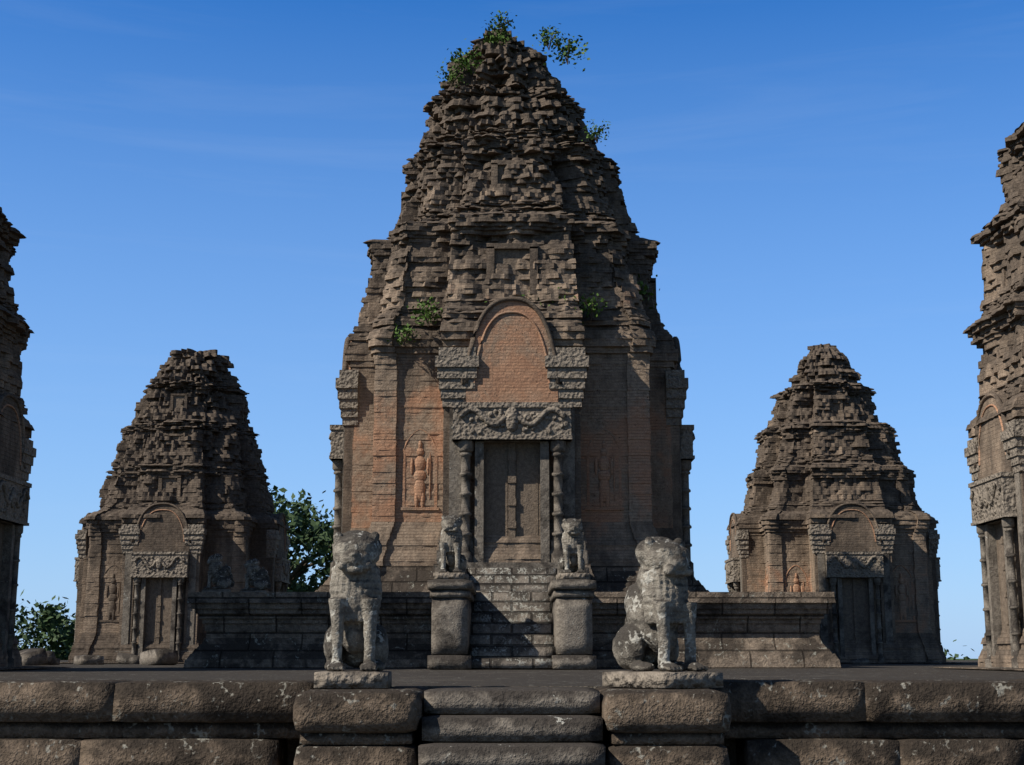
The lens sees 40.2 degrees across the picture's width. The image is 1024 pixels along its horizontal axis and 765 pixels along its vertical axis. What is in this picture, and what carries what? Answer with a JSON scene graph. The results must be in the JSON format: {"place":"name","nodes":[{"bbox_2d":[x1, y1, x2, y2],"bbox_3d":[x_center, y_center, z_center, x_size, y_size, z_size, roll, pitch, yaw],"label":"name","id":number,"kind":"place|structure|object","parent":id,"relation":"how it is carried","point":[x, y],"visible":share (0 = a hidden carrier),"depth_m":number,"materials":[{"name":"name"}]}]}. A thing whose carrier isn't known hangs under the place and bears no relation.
{"place":"outdoors","nodes":[
{"label":"outdoors","id":0,"kind":"place"},
{"bbox_2d":[0,207,34,666],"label":"tower","id":1,"kind":"structure","parent":0,"point":[15,331],"depth_m":26.53,"materials":[{"name":"brick"}]},
{"bbox_2d":[68,348,289,661],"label":"tower","id":2,"kind":"structure","parent":0,"point":[217,465],"depth_m":45.49,"materials":[{"name":"brick"}]},
{"bbox_2d":[98,565,229,621],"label":"relief carvings","id":3,"kind":"object","parent":2,"relation":"attached to","point":[112,596],"visible":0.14,"depth_m":44.35,"materials":[{"name":"stone"}]},
{"bbox_2d":[0,678,1023,764],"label":"wall","id":4,"kind":"structure","parent":0,"point":[760,721],"depth_m":12.03,"materials":[{"name":"grey stone"}]},
{"bbox_2d":[314,670,391,688],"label":"statue plinth","id":5,"kind":"structure","parent":4,"relation":"on","point":[352,679],"depth_m":11.53,"materials":[{"name":"stone"}]},
{"bbox_2d":[323,530,388,670],"bbox_3d":[-1.359,1.903,12.193,0.568,1.216,0.933,1,-11,-3],"label":"lion","id":6,"kind":"object","parent":5,"relation":"on","point":[356,635],"visible":1,"depth_m":11.89,"materials":[{"name":"stone"}]},
{"bbox_2d":[602,671,722,688],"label":"statue plinth","id":7,"kind":"structure","parent":4,"relation":"on","point":[668,680],"depth_m":11.66,"materials":[{"name":"stone"}]},
{"bbox_2d":[612,537,707,671],"bbox_3d":[1.235,1.930,12.181,0.558,1.164,0.986,6,-13,-29],"label":"lion","id":8,"kind":"object","parent":7,"relation":"on","point":[660,608],"visible":1,"depth_m":11.93,"materials":[{"name":"stone"}]},
{"bbox_2d":[0,0,1023,658],"label":"sky","id":9,"kind":"structure","parent":0,"point":[197,175],"materials":[{"name":"blue"}]},
{"bbox_2d":[727,343,946,661],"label":"tower","id":10,"kind":"structure","parent":0,"point":[815,444],"depth_m":45.39,"materials":[{"name":"brick"}]},
{"bbox_2d":[765,565,916,621],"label":"relief carvings","id":11,"kind":"object","parent":10,"relation":"attached to","point":[902,597],"visible":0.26,"depth_m":44.39,"materials":[{"name":"stone"}]},
{"bbox_2d":[963,122,1023,667],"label":"tower","id":12,"kind":"structure","parent":0,"point":[1000,321],"depth_m":26.06,"materials":[{"name":"brick"}]},
{"bbox_3d":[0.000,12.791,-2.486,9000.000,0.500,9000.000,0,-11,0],"label":"ground","id":13,"kind":"structure","parent":0,"visible":0},
{"bbox_2d":[14,590,75,659],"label":"bush","id":14,"kind":"object","parent":13,"relation":"on","point":[49,620],"visible":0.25,"depth_m":107.59,"materials":[{"name":"green plant"}]},
{"bbox_2d":[265,474,333,591],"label":"tree","id":15,"kind":"object","parent":13,"relation":"on","point":[316,536],"visible":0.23,"depth_m":102.30,"materials":[{"name":"green plant"}]},
{"bbox_2d":[288,552,310,591],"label":"tree","id":16,"kind":"object","parent":13,"relation":"on","point":[294,564],"depth_m":110.45,"materials":[{"name":"green plant"}]},
{"bbox_2d":[0,660,1023,764],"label":"terrace","id":17,"kind":"structure","parent":13,"relation":"on","point":[435,678],"depth_m":19.99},
{"bbox_2d":[0,393,36,670],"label":"tower doors","id":18,"kind":"structure","parent":17,"relation":"on","point":[17,453],"depth_m":25.61,"materials":[{"name":"stone"}]},
{"bbox_2d":[0,666,68,669],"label":"tower footing","id":19,"kind":"object","parent":17,"relation":"on","point":[33,667],"visible":0.83,"depth_m":26.22,"materials":[{"name":"stone"}]},
{"bbox_2d":[60,662,183,663],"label":"tower footing","id":20,"kind":"object","parent":17,"relation":"on","point":[105,663],"visible":0.09,"depth_m":43.24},
{"bbox_2d":[73,394,290,663],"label":"tower doors","id":21,"kind":"structure","parent":17,"relation":"on","point":[162,558],"depth_m":43.80,"materials":[{"name":"stone"}]},
{"bbox_2d":[19,648,869,665],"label":"fallen stones","id":22,"kind":"object","parent":17,"relation":"on","point":[36,656],"visible":0.61,"depth_m":37.37,"materials":[{"name":"stone"}]},
{"bbox_2d":[418,687,604,764],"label":"steps","id":23,"kind":"structure","parent":17,"relation":"on","point":[512,725],"depth_m":11.00,"materials":[{"name":"stone"}]},
{"bbox_2d":[468,568,555,669],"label":"stairs","id":24,"kind":"structure","parent":17,"relation":"on","point":[511,621],"depth_m":28.01,"materials":[{"name":"grey stone"}]},
{"bbox_2d":[183,592,840,667],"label":"platform","id":25,"kind":"structure","parent":17,"relation":"on","point":[732,629],"depth_m":29.25,"materials":[{"name":"grey stone"}]},
{"bbox_2d":[202,589,230,591],"bbox_3d":[-6.349,4.484,30.046,0.603,0.095,0.397,2,-11,-10],"label":"lion base","id":26,"kind":"object","parent":25,"relation":"on","point":[216,590],"visible":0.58,"depth_m":29.86,"materials":[{"name":"stone"}]},
{"bbox_2d":[204,554,234,588],"bbox_3d":[-6.293,4.074,30.137,0.650,0.768,0.368,2,-11,-10],"label":"lion statue","id":27,"kind":"object","parent":26,"relation":"on","point":[220,575],"visible":1,"depth_m":30.03,"materials":[{"name":"stone"}]},
{"bbox_2d":[240,590,268,591],"bbox_3d":[-5.601,4.564,30.439,0.571,0.090,0.374,-1,-11,5],"label":"lion base","id":28,"kind":"object","parent":25,"relation":"on","point":[254,591],"visible":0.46,"depth_m":30.26,"materials":[{"name":"stone"}]},
{"bbox_2d":[241,559,271,589],"bbox_3d":[-5.547,4.187,30.507,0.641,0.696,0.343,-1,-11,5],"label":"lion statue","id":29,"kind":"object","parent":28,"relation":"on","point":[257,577],"visible":0.99,"depth_m":30.41,"materials":[{"name":"stone"}]},
{"bbox_2d":[315,564,709,591],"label":"plinth","id":30,"kind":"structure","parent":25,"relation":"on","point":[417,578],"depth_m":32.37,"materials":[{"name":"grey stone"}]},
{"bbox_2d":[335,29,679,565],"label":"tower","id":31,"kind":"structure","parent":30,"relation":"on","point":[568,214],"depth_m":34.24,"materials":[{"name":"brick"}]},
{"bbox_2d":[387,322,422,345],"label":"shrub","id":32,"kind":"object","parent":31,"relation":"on","point":[407,334],"visible":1,"depth_m":33.54,"materials":[{"name":"green plant"}]},
{"bbox_2d":[407,296,442,326],"bbox_3d":[-2.050,-1.719,33.573,1.008,0.769,0.983,-9,-14,38],"label":"shrub","id":33,"kind":"object","parent":31,"relation":"on","point":[428,314],"visible":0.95,"depth_m":33.56,"materials":[{"name":"green plant"}]},
{"bbox_2d":[436,61,467,89],"bbox_3d":[-1.617,-8.064,37.090,0.869,0.736,0.789,-3,-11,17],"label":"shrub","id":34,"kind":"object","parent":31,"relation":"on","point":[452,79],"visible":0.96,"depth_m":36.98,"materials":[{"name":"green plant"}]},
{"bbox_2d":[442,39,483,76],"bbox_3d":[-1.321,-8.668,37.423,1.115,1.160,0.986,4,-12,-19],"label":"shrub","id":35,"kind":"object","parent":31,"relation":"on","point":[459,62],"visible":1,"depth_m":37.23,"materials":[{"name":"green plant"}]},
{"bbox_2d":[479,23,517,51],"bbox_3d":[-0.367,-9.237,37.871,1.072,1.032,1.291,4,-12,-17],"label":"shrub","id":36,"kind":"object","parent":31,"relation":"on","point":[497,38],"visible":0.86,"depth_m":37.63,"materials":[{"name":"green plant"}]},
{"bbox_2d":[483,10,516,36],"bbox_3d":[-0.311,-9.628,37.430,0.917,0.703,0.845,3,-11,-14],"label":"shrub","id":37,"kind":"object","parent":31,"relation":"on","point":[504,27],"visible":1,"depth_m":37.37,"materials":[{"name":"green plant"}]},
{"bbox_2d":[400,429,623,509],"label":"relief carvings","id":38,"kind":"object","parent":31,"relation":"attached to","point":[604,475],"visible":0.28,"depth_m":33.24,"materials":[{"name":"brown stone"}]},
{"bbox_2d":[532,23,563,55],"bbox_3d":[1.020,-9.276,37.986,0.818,0.991,0.964,-10,-15,41],"label":"shrub","id":39,"kind":"object","parent":31,"relation":"on","point":[546,39],"visible":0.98,"depth_m":37.96,"materials":[{"name":"green plant"}]},
{"bbox_2d":[543,33,589,71],"bbox_3d":[1.667,-9.021,37.645,1.154,0.945,1.459,6,-13,-30],"label":"shrub","id":40,"kind":"object","parent":31,"relation":"attached to","point":[566,50],"visible":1,"depth_m":37.66,"materials":[{"name":"green plant"}]},
{"bbox_2d":[548,287,590,305],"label":"shrub","id":41,"kind":"object","parent":31,"relation":"on","point":[582,297],"visible":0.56,"depth_m":33.40,"materials":[{"name":"green plant"}]},
{"bbox_2d":[574,293,606,322],"bbox_3d":[1.892,-1.805,33.584,0.834,0.774,0.802,0,-11,0],"label":"shrub","id":42,"kind":"object","parent":31,"relation":"on","point":[593,306],"visible":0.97,"depth_m":33.55,"materials":[{"name":"green plant"}]},
{"bbox_2d":[579,119,610,145],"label":"shrub","id":43,"kind":"object","parent":31,"relation":"on","point":[599,130],"visible":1,"depth_m":36.14,"materials":[{"name":"green plant"}]},
{"bbox_2d":[637,274,659,308],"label":"shrub","id":44,"kind":"object","parent":31,"relation":"on","point":[645,287],"visible":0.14,"depth_m":35.64,"materials":[{"name":"green plant"}]},
{"bbox_2d":[329,160,694,575],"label":"tower central doors","id":45,"kind":"structure","parent":30,"relation":"on","point":[511,378],"depth_m":32.54,"materials":[{"name":"stone"}]},
{"bbox_2d":[427,567,596,669],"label":"stone pedestals","id":46,"kind":"object","parent":17,"relation":"on","point":[453,600],"visible":0.91,"depth_m":26.21,"materials":[{"name":"stone"}]},
{"bbox_2d":[433,572,468,579],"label":"statue plinth","id":47,"kind":"structure","parent":46,"relation":"on","point":[457,575],"depth_m":26.59,"materials":[{"name":"stone"}]},
{"bbox_2d":[439,515,466,572],"bbox_3d":[-1.166,3.157,27.245,0.552,1.152,0.976,-1,-11,3],"label":"lion","id":48,"kind":"object","parent":47,"relation":"on","point":[452,558],"visible":0.96,"depth_m":26.95},
{"bbox_2d":[556,573,589,579],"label":"statue plinth","id":49,"kind":"structure","parent":46,"relation":"on","point":[572,576],"depth_m":26.61,"materials":[{"name":"stone"}]},
{"bbox_2d":[558,518,584,572],"bbox_3d":[1.165,3.193,27.234,0.532,1.080,0.994,1,-11,-3],"label":"lion","id":50,"kind":"object","parent":49,"relation":"on","point":[571,560],"visible":0.97,"depth_m":26.92},
{"bbox_2d":[725,395,941,663],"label":"stone door surround","id":51,"kind":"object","parent":17,"relation":"on","point":[852,559],"depth_m":43.77,"materials":[{"name":"stone"}]},
{"bbox_2d":[840,662,972,663],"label":"tower footing","id":52,"kind":"object","parent":17,"relation":"on","point":[916,662],"visible":0.25,"depth_m":42.90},
{"bbox_2d":[933,666,1023,670],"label":"tower footing","id":53,"kind":"object","parent":17,"relation":"on","point":[976,667],"visible":0.73,"depth_m":25.64,"materials":[{"name":"stone"}]},
{"bbox_2d":[964,163,1023,670],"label":"tower doors","id":54,"kind":"structure","parent":17,"relation":"on","point":[994,455],"depth_m":25.21,"materials":[{"name":"stone"}]},
{"bbox_2d":[943,639,973,659],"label":"bush","id":55,"kind":"object","parent":13,"relation":"on","point":[945,651],"visible":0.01,"depth_m":111.54,"materials":[{"name":"green plant"}]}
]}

